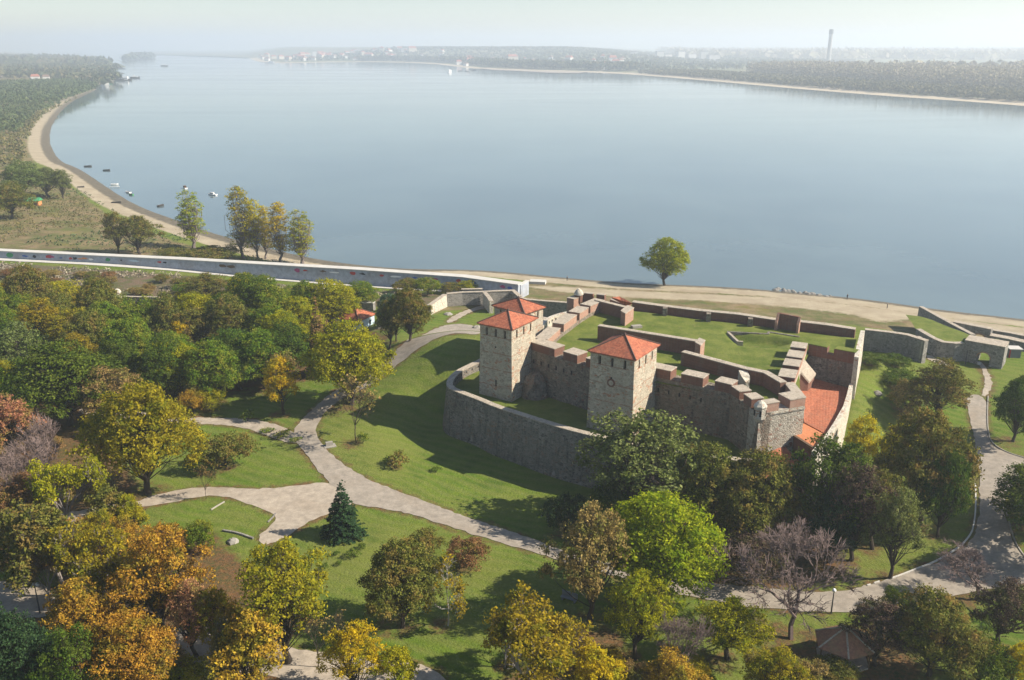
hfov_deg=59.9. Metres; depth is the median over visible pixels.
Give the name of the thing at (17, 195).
broadleaf tree
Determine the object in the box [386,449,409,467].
shrub
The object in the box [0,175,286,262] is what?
meadow brush
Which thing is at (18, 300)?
broadleaf tree
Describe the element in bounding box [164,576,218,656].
broadleaf tree
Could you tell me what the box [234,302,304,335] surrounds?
broadleaf tree
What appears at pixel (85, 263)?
footway
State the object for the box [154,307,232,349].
broadleaf tree
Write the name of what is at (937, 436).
broadleaf tree
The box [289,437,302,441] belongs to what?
shrub
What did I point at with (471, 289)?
ravelin wall
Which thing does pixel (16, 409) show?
broadleaf tree
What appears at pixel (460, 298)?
ravelin wall
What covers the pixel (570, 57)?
house
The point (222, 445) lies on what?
bush
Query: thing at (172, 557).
broadleaf tree
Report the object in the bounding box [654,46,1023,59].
distant forest
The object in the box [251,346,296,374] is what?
thinning tree
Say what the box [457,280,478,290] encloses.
bush
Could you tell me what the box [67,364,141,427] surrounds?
broadleaf tree
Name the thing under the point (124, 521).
broadleaf tree
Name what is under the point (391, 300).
broadleaf tree
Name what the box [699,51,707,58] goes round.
apartment block
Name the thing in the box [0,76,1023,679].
ground
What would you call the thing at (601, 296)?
brick battlement
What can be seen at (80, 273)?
bush
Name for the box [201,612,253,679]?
thinning tree
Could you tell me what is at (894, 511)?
broadleaf tree
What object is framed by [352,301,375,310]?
old wall
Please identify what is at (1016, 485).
broadleaf tree
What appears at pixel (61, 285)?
bush
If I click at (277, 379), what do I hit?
tree
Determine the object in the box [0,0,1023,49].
sky
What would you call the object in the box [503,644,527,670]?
bush
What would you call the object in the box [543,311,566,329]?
wall
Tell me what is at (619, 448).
broadleaf tree
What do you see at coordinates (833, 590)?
street lamp
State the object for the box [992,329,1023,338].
river embankment
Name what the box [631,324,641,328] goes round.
stone heap
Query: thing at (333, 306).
broadleaf tree
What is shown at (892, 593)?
bush
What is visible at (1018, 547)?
kerb
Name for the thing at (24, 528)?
thinning tree
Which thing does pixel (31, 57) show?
horizon wood
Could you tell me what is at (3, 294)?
broadleaf tree
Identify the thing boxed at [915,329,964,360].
ravelin wall
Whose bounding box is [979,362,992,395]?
footpath
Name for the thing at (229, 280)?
broadleaf tree
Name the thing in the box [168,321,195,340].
tree
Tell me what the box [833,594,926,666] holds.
broadleaf tree
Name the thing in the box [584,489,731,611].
broadleaf tree
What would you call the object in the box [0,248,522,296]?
flood wall
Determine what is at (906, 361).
bush
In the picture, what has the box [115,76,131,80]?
ship
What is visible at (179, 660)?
thinning tree
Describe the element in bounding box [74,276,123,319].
broadleaf tree
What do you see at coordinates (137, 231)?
broadleaf tree
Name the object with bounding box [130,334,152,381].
broadleaf tree
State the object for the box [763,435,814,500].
gatehouse
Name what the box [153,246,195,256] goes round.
bush
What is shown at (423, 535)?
bush
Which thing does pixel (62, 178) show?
broadleaf tree
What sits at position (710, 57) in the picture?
apartment block
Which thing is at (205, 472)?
young tree
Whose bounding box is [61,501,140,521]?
wood path
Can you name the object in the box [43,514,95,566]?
broadleaf tree
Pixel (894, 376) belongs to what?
bush
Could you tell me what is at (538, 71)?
sand spit
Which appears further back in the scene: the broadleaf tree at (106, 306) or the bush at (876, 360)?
the broadleaf tree at (106, 306)
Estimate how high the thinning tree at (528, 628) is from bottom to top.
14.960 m
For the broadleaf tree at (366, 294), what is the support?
on the ground at (468, 480)
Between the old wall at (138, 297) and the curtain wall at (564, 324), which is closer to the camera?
the curtain wall at (564, 324)
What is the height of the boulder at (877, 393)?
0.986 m
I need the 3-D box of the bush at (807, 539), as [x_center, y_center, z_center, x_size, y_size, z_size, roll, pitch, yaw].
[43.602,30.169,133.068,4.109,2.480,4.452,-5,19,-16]
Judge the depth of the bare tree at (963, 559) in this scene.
119.73 m
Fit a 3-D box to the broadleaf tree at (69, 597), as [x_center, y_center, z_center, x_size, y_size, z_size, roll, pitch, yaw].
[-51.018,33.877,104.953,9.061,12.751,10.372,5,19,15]
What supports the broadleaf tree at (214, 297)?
on the ground at (468, 480)
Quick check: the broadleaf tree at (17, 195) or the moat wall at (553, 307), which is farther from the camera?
the broadleaf tree at (17, 195)
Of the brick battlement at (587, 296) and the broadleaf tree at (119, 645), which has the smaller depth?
the broadleaf tree at (119, 645)
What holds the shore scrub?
on the ground at (468, 480)
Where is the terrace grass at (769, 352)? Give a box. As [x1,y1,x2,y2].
[556,311,856,399]
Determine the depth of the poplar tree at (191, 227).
329.98 m
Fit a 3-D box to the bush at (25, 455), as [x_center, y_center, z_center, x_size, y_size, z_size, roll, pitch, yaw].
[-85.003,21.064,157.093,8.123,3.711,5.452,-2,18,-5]
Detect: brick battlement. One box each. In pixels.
[567,295,580,313]
[582,292,593,302]
[596,293,605,300]
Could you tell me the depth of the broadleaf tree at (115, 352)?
183.91 m
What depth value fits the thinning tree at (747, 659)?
101.71 m
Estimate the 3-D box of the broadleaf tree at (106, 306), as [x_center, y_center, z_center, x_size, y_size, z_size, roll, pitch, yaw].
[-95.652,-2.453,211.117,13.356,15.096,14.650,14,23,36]
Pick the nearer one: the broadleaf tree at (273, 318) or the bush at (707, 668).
the bush at (707, 668)
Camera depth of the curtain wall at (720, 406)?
158.45 m
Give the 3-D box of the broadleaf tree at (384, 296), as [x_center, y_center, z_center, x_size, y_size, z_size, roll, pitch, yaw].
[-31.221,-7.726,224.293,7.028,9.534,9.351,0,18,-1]
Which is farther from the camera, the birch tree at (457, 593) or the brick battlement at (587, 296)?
the brick battlement at (587, 296)
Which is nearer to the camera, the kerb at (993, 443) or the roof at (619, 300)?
the kerb at (993, 443)
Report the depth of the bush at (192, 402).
178.32 m
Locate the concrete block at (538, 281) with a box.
[529,279,545,284]
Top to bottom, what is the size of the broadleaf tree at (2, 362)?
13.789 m
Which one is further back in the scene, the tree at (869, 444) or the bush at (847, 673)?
the tree at (869, 444)
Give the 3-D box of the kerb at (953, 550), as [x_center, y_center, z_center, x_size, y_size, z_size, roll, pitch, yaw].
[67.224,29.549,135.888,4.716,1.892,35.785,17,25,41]
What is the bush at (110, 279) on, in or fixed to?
on the ground at (468, 480)
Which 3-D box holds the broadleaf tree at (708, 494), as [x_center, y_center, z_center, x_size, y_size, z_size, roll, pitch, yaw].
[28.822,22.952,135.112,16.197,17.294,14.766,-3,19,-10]
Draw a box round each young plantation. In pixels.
[0,77,99,104]
[0,100,61,131]
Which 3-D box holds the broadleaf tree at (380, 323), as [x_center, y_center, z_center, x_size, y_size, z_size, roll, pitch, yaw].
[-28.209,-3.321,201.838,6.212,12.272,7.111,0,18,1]
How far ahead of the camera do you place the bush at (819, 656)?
106.45 m
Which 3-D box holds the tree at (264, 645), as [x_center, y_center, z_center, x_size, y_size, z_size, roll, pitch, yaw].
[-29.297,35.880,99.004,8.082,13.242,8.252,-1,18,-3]
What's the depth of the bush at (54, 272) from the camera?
281.21 m
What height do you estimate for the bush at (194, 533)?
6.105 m
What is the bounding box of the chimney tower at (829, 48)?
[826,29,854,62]
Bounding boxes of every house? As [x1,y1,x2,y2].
[30,74,39,78]
[42,74,49,78]
[285,56,291,60]
[334,307,374,331]
[364,52,373,55]
[407,46,416,52]
[506,54,517,59]
[565,55,572,59]
[609,55,616,60]
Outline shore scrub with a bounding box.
[0,97,76,166]
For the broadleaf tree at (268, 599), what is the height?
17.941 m
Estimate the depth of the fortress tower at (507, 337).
171.33 m
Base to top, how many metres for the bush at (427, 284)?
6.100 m
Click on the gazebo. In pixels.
(841, 643)
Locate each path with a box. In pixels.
[0,581,54,619]
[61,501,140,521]
[139,483,350,543]
[169,417,295,442]
[174,628,445,679]
[294,324,1023,611]
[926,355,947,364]
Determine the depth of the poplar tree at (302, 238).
310.80 m
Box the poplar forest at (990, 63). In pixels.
[853,59,1023,67]
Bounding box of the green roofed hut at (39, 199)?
[25,197,42,205]
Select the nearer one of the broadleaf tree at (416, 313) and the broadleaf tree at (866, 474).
the broadleaf tree at (866, 474)
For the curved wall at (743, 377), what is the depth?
157.48 m
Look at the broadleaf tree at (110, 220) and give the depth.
312.41 m
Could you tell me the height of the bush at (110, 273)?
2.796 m
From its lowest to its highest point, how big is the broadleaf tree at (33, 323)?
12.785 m
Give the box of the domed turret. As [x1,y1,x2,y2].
[574,288,582,304]
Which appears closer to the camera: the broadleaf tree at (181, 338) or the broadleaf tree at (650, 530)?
the broadleaf tree at (650, 530)
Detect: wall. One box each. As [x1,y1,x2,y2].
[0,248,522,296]
[125,296,161,303]
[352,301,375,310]
[427,294,446,314]
[443,317,758,505]
[446,289,521,305]
[461,288,482,290]
[483,292,493,312]
[520,280,528,296]
[520,297,566,316]
[531,338,770,453]
[535,298,604,341]
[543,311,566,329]
[594,299,633,325]
[597,324,705,354]
[632,300,855,337]
[681,350,786,395]
[727,331,799,345]
[738,370,749,387]
[778,341,807,396]
[806,341,858,387]
[807,330,864,502]
[863,328,928,362]
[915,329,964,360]
[917,306,975,342]
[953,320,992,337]
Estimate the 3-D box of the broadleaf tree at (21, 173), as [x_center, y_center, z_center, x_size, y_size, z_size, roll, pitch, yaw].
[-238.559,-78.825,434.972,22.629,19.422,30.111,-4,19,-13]
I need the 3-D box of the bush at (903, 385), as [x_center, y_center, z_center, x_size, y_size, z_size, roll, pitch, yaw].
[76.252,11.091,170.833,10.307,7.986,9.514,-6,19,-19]
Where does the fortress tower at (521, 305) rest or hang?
on the ground at (468, 480)
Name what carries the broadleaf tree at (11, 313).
on the ground at (468, 480)
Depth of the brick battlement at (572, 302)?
208.54 m
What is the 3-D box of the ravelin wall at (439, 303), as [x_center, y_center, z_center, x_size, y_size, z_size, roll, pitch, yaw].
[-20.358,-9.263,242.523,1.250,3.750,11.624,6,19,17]
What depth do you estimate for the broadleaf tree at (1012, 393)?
159.91 m
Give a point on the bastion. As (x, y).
(786, 409)
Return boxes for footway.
[0,258,459,291]
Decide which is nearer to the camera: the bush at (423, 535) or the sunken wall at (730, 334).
the bush at (423, 535)
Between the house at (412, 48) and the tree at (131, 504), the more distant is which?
the house at (412, 48)
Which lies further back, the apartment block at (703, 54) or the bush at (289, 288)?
the apartment block at (703, 54)
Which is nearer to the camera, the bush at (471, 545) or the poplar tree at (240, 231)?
the bush at (471, 545)
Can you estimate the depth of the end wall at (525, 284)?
266.01 m
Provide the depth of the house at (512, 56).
3704.30 m
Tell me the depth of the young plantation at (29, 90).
1315.13 m
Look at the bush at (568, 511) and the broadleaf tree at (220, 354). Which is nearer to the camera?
the bush at (568, 511)
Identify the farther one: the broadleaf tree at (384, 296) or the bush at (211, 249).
the bush at (211, 249)
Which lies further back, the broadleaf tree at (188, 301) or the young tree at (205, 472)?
the broadleaf tree at (188, 301)
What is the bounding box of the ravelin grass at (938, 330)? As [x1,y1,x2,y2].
[906,315,998,341]
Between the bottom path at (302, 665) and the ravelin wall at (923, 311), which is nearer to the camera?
the bottom path at (302, 665)
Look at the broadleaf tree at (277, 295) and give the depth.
218.85 m
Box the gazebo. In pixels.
[815,625,874,671]
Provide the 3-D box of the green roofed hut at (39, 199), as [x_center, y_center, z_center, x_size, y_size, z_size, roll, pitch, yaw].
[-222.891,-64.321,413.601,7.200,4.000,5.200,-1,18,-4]
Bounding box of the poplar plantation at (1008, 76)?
[746,60,1023,87]
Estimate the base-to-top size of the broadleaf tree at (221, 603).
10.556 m
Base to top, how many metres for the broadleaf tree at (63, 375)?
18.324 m
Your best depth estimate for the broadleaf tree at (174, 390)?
182.53 m
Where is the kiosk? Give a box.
[1007,345,1023,357]
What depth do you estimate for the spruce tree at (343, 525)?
133.77 m
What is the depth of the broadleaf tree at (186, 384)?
181.63 m
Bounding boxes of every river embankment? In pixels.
[989,333,1023,351]
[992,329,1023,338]
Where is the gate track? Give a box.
[447,305,483,322]
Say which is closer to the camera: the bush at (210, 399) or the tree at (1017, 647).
the tree at (1017, 647)
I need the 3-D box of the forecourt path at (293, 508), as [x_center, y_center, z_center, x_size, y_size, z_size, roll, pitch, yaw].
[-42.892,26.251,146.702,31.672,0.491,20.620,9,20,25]
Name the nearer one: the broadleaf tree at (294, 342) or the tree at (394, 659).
the tree at (394, 659)
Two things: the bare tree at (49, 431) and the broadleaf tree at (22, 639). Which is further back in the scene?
the bare tree at (49, 431)
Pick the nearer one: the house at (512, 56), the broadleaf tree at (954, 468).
the broadleaf tree at (954, 468)
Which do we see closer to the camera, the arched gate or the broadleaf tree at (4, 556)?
the broadleaf tree at (4, 556)
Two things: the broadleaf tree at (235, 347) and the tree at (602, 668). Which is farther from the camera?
the broadleaf tree at (235, 347)
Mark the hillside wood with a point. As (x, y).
(704, 63)
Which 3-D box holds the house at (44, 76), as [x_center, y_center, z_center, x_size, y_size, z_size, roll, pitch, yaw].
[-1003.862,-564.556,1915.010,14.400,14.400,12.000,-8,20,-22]
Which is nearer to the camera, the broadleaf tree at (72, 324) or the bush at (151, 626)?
the bush at (151, 626)
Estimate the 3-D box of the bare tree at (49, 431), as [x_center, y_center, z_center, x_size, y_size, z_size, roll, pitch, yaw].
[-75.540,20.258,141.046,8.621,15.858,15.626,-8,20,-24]
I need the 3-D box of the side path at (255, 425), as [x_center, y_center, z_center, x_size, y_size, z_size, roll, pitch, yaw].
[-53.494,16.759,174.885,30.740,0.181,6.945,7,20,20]
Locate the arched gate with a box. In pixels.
[962,335,1008,368]
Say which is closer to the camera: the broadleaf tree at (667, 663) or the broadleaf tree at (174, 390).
the broadleaf tree at (667, 663)
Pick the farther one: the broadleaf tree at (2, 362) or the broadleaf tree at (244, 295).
the broadleaf tree at (244, 295)
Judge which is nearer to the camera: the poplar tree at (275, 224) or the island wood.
the poplar tree at (275, 224)
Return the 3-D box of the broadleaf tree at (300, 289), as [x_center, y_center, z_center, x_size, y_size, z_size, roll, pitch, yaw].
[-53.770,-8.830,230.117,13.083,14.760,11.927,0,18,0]
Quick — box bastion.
[746,391,805,454]
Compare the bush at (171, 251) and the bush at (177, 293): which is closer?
the bush at (177, 293)
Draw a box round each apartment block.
[655,51,664,56]
[676,51,684,57]
[685,54,695,58]
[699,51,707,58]
[706,55,719,60]
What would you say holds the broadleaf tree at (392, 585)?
on the ground at (468, 480)
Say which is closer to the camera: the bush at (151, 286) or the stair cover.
the stair cover
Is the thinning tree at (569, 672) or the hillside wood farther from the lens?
the hillside wood
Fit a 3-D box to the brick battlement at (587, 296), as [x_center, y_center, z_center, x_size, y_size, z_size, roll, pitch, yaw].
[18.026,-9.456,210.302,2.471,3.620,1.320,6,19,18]
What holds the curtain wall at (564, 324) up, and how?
on the ground at (468, 480)
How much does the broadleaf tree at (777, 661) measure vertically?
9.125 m
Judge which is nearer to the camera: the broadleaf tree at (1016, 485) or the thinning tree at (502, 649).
the thinning tree at (502, 649)
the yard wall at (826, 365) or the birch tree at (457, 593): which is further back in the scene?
the yard wall at (826, 365)
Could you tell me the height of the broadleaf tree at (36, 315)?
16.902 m
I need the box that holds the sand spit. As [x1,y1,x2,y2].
[481,68,582,72]
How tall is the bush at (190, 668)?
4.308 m
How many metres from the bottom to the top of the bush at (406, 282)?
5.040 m
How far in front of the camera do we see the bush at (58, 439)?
161.83 m
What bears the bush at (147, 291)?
on the ground at (468, 480)
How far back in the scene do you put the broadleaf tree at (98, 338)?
200.00 m
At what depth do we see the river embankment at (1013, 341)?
209.99 m
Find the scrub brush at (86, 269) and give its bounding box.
[0,261,407,295]
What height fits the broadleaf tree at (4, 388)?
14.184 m
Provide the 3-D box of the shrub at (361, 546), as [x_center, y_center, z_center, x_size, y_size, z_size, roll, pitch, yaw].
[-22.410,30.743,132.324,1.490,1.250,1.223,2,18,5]
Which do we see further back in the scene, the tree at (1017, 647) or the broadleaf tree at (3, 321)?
the broadleaf tree at (3, 321)
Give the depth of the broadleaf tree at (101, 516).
124.13 m
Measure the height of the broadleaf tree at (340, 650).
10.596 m
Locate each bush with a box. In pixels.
[0,268,15,276]
[10,449,52,464]
[23,433,65,452]
[35,278,88,299]
[41,269,62,277]
[46,277,64,282]
[61,289,93,305]
[74,271,87,277]
[77,271,100,277]
[101,271,117,277]
[103,276,116,282]
[126,287,144,294]
[126,617,161,642]
[137,288,153,294]
[137,520,187,557]
[142,283,155,289]
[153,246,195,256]
[153,274,171,281]
[155,649,211,679]
[169,275,197,287]
[169,282,198,292]
[172,291,190,301]
[175,243,248,258]
[177,388,206,413]
[177,519,216,549]
[187,430,262,468]
[192,386,225,410]
[281,284,297,293]
[389,277,422,293]
[405,526,448,556]
[411,276,443,294]
[436,281,460,292]
[445,535,492,571]
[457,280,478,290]
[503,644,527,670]
[536,491,591,532]
[583,644,625,674]
[585,476,641,523]
[614,660,641,679]
[677,653,708,679]
[692,520,726,539]
[692,665,717,679]
[713,529,790,584]
[762,536,806,560]
[792,533,817,548]
[810,524,833,535]
[812,653,846,676]
[821,656,864,679]
[862,351,892,367]
[881,367,919,390]
[883,352,911,369]
[883,582,915,611]
[886,377,940,414]
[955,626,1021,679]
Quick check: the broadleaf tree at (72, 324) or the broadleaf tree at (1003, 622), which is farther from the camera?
the broadleaf tree at (72, 324)
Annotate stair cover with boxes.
[800,359,815,390]
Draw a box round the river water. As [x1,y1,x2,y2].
[0,50,1023,318]
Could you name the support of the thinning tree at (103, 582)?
on the ground at (468, 480)
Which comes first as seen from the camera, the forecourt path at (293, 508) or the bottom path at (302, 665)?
the bottom path at (302, 665)
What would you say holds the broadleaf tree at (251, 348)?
on the ground at (468, 480)
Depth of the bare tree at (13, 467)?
133.54 m
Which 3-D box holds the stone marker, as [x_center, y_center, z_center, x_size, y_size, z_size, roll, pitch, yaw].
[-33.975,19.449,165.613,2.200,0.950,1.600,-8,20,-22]
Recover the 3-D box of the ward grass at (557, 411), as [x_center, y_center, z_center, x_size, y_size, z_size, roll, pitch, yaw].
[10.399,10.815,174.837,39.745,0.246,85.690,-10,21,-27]
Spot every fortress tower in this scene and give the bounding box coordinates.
[477,308,538,401]
[491,296,545,336]
[587,332,660,436]
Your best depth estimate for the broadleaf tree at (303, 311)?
218.57 m
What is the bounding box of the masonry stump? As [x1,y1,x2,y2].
[521,371,548,400]
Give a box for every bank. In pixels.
[0,52,124,66]
[153,46,1023,105]
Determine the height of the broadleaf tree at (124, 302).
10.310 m
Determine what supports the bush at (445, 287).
on the ground at (468, 480)
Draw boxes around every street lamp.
[30,582,40,612]
[830,588,835,613]
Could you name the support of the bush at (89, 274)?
on the ground at (468, 480)
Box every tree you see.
[0,159,47,193]
[0,180,37,218]
[0,263,57,305]
[0,283,14,309]
[0,292,39,316]
[0,307,17,326]
[0,316,43,360]
[0,321,53,366]
[0,337,128,425]
[0,358,23,380]
[0,364,39,431]
[0,392,46,452]
[0,434,59,505]
[0,469,61,519]
[0,497,84,598]
[0,507,29,587]
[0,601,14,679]
[0,606,68,679]
[5,411,61,488]
[14,297,70,353]
[17,541,76,607]
[21,307,61,341]
[23,453,110,516]
[25,620,109,679]
[30,167,60,196]
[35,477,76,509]
[37,572,121,660]
[41,306,114,342]
[42,288,83,322]
[42,520,130,603]
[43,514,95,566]
[46,574,113,627]
[50,169,73,197]
[51,307,108,358]
[60,331,99,376]
[65,377,209,494]
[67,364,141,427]
[67,607,179,679]
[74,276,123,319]
[77,299,132,333]
[79,508,130,555]
[80,481,128,518]
[82,317,135,356]
[93,514,155,566]
[94,336,143,381]
[97,519,218,628]
[99,210,130,253]
[99,315,157,381]
[111,214,166,254]
[112,293,135,316]
[114,493,149,524]
[116,294,173,337]
[117,554,153,612]
[125,566,182,627]
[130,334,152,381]
[131,637,189,679]
[134,339,198,399]
[135,331,187,398]
[142,290,189,335]
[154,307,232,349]
[154,329,195,349]
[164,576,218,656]
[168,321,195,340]
[169,290,217,341]
[174,189,208,247]
[175,337,248,399]
[177,271,227,295]
[181,348,233,402]
[184,586,242,644]
[193,465,217,494]
[197,291,257,340]
[199,291,256,326]
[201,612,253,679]
[205,327,258,382]
[206,606,287,679]
[207,304,260,336]
[209,600,251,670]
[221,272,254,293]
[222,333,262,389]
[224,185,254,258]
[226,272,273,323]
[232,535,330,664]
[233,326,292,388]
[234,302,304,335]
[241,198,266,259]
[246,281,298,321]
[249,273,276,294]
[251,205,273,258]
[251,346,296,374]
[259,201,294,261]
[259,318,312,373]
[260,308,310,355]
[260,354,301,414]
[280,295,326,331]
[281,288,290,296]
[282,209,315,263]
[289,609,348,665]
[290,279,324,330]
[297,317,396,404]
[300,277,361,329]
[304,297,326,375]
[314,618,388,679]
[319,479,368,545]
[330,373,381,442]
[346,279,381,302]
[356,535,444,628]
[364,644,419,679]
[373,299,399,348]
[375,291,394,316]
[382,294,406,341]
[386,287,433,341]
[417,550,468,625]
[481,580,596,679]
[489,620,516,667]
[534,496,634,621]
[548,647,588,679]
[569,642,628,679]
[572,407,716,516]
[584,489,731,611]
[601,567,678,660]
[620,657,659,679]
[638,236,690,285]
[640,641,711,679]
[648,440,753,531]
[654,612,714,676]
[690,593,776,660]
[704,515,864,639]
[711,444,807,538]
[739,643,816,679]
[744,651,777,679]
[778,432,876,542]
[785,654,830,679]
[805,489,864,562]
[821,460,898,561]
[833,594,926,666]
[843,412,882,462]
[852,469,913,549]
[859,485,931,578]
[868,423,922,483]
[870,405,984,526]
[884,583,1000,679]
[904,357,982,420]
[917,449,973,537]
[934,538,1023,617]
[966,575,1023,644]
[987,375,1023,441]
[988,458,1023,518]
[993,640,1023,679]
[1007,500,1023,529]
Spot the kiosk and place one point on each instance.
(1014, 351)
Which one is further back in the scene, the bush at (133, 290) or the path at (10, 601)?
the bush at (133, 290)
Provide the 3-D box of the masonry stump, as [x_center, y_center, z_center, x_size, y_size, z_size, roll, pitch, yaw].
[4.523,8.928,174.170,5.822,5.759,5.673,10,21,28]
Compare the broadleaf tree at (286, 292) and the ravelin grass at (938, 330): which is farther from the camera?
the broadleaf tree at (286, 292)
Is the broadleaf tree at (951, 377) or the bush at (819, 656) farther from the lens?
the broadleaf tree at (951, 377)
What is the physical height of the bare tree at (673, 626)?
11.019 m
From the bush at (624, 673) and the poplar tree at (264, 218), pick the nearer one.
the bush at (624, 673)
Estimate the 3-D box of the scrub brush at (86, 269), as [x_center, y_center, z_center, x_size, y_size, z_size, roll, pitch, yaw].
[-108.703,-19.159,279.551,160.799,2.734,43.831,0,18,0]
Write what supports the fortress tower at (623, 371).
on the ground at (468, 480)
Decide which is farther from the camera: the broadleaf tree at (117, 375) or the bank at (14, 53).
the bank at (14, 53)
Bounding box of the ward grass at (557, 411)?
[455,371,744,456]
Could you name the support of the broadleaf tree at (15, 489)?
on the ground at (468, 480)
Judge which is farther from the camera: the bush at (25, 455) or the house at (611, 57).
the house at (611, 57)
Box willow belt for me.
[638,68,1023,100]
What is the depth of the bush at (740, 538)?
123.75 m
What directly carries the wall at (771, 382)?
on the terrace grass at (769, 352)
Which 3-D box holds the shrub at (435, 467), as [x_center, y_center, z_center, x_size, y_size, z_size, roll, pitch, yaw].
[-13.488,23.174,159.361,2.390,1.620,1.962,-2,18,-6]
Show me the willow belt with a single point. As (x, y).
(957, 89)
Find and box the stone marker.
[323,441,336,448]
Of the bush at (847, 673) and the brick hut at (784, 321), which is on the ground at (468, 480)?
the bush at (847, 673)
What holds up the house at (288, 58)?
on the bank at (253, 54)
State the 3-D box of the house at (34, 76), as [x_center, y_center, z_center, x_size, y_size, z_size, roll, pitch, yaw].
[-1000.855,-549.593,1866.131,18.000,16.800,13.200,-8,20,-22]
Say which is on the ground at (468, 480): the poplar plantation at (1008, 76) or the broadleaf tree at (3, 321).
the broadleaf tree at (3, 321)
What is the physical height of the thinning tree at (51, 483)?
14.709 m
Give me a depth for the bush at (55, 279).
271.78 m
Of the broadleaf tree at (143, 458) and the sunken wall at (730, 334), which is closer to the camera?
the broadleaf tree at (143, 458)
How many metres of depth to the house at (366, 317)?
227.74 m
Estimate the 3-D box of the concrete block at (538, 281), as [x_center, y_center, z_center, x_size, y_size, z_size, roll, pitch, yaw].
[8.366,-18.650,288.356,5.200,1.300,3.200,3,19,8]
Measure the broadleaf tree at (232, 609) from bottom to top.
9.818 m
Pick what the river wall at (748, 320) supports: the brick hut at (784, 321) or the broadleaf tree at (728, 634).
the brick hut at (784, 321)
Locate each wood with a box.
[0,52,116,63]
[0,61,123,84]
[119,51,155,60]
[284,45,825,69]
[355,55,653,69]
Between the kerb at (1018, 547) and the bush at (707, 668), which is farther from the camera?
the kerb at (1018, 547)
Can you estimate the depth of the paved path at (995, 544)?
140.02 m
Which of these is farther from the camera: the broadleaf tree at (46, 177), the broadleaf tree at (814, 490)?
the broadleaf tree at (46, 177)
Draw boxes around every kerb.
[222,529,253,539]
[892,485,975,578]
[987,396,1023,457]
[1004,499,1023,555]
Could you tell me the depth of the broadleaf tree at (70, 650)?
95.14 m
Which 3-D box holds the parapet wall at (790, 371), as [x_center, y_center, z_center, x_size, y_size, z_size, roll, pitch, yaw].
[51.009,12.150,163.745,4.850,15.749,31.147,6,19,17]
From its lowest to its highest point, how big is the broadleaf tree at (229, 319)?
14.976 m
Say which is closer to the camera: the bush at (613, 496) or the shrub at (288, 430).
the bush at (613, 496)
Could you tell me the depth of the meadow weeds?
341.58 m
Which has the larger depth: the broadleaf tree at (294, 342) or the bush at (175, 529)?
the broadleaf tree at (294, 342)
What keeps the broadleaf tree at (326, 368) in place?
on the ground at (468, 480)
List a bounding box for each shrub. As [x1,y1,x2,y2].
[190,421,202,427]
[238,409,253,420]
[259,426,274,432]
[271,428,290,438]
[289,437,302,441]
[346,547,361,557]
[356,431,368,441]
[358,542,365,548]
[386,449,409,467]
[430,465,442,471]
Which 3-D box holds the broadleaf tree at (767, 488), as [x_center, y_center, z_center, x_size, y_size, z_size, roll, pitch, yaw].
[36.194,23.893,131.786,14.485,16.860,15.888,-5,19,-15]
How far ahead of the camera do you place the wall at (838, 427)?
161.36 m
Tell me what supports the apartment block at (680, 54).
on the bank at (253, 54)
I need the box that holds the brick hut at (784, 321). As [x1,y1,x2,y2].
[774,312,800,333]
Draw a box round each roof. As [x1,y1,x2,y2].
[610,296,631,305]
[796,378,847,449]
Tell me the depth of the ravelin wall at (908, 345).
197.50 m
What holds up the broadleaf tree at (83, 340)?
on the ground at (468, 480)
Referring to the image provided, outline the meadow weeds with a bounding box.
[10,188,234,258]
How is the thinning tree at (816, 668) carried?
on the ground at (468, 480)
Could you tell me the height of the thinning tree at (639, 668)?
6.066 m
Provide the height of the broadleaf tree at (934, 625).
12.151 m
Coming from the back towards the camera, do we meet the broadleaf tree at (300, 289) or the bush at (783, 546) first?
the broadleaf tree at (300, 289)
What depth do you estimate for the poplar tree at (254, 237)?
315.02 m
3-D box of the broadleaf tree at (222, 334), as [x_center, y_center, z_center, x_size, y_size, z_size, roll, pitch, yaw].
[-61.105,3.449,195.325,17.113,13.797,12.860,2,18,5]
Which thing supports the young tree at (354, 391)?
on the ground at (468, 480)
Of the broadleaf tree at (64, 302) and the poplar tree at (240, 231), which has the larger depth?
the poplar tree at (240, 231)
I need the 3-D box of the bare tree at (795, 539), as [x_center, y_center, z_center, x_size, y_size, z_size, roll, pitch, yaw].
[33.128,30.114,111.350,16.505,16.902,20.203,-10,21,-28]
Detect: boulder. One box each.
[227,537,238,545]
[874,390,882,395]
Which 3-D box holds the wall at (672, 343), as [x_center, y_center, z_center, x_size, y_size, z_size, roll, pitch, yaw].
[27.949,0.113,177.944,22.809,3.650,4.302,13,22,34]
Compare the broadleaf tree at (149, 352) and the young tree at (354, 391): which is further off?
the broadleaf tree at (149, 352)
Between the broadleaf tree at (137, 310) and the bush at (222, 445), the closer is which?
the bush at (222, 445)

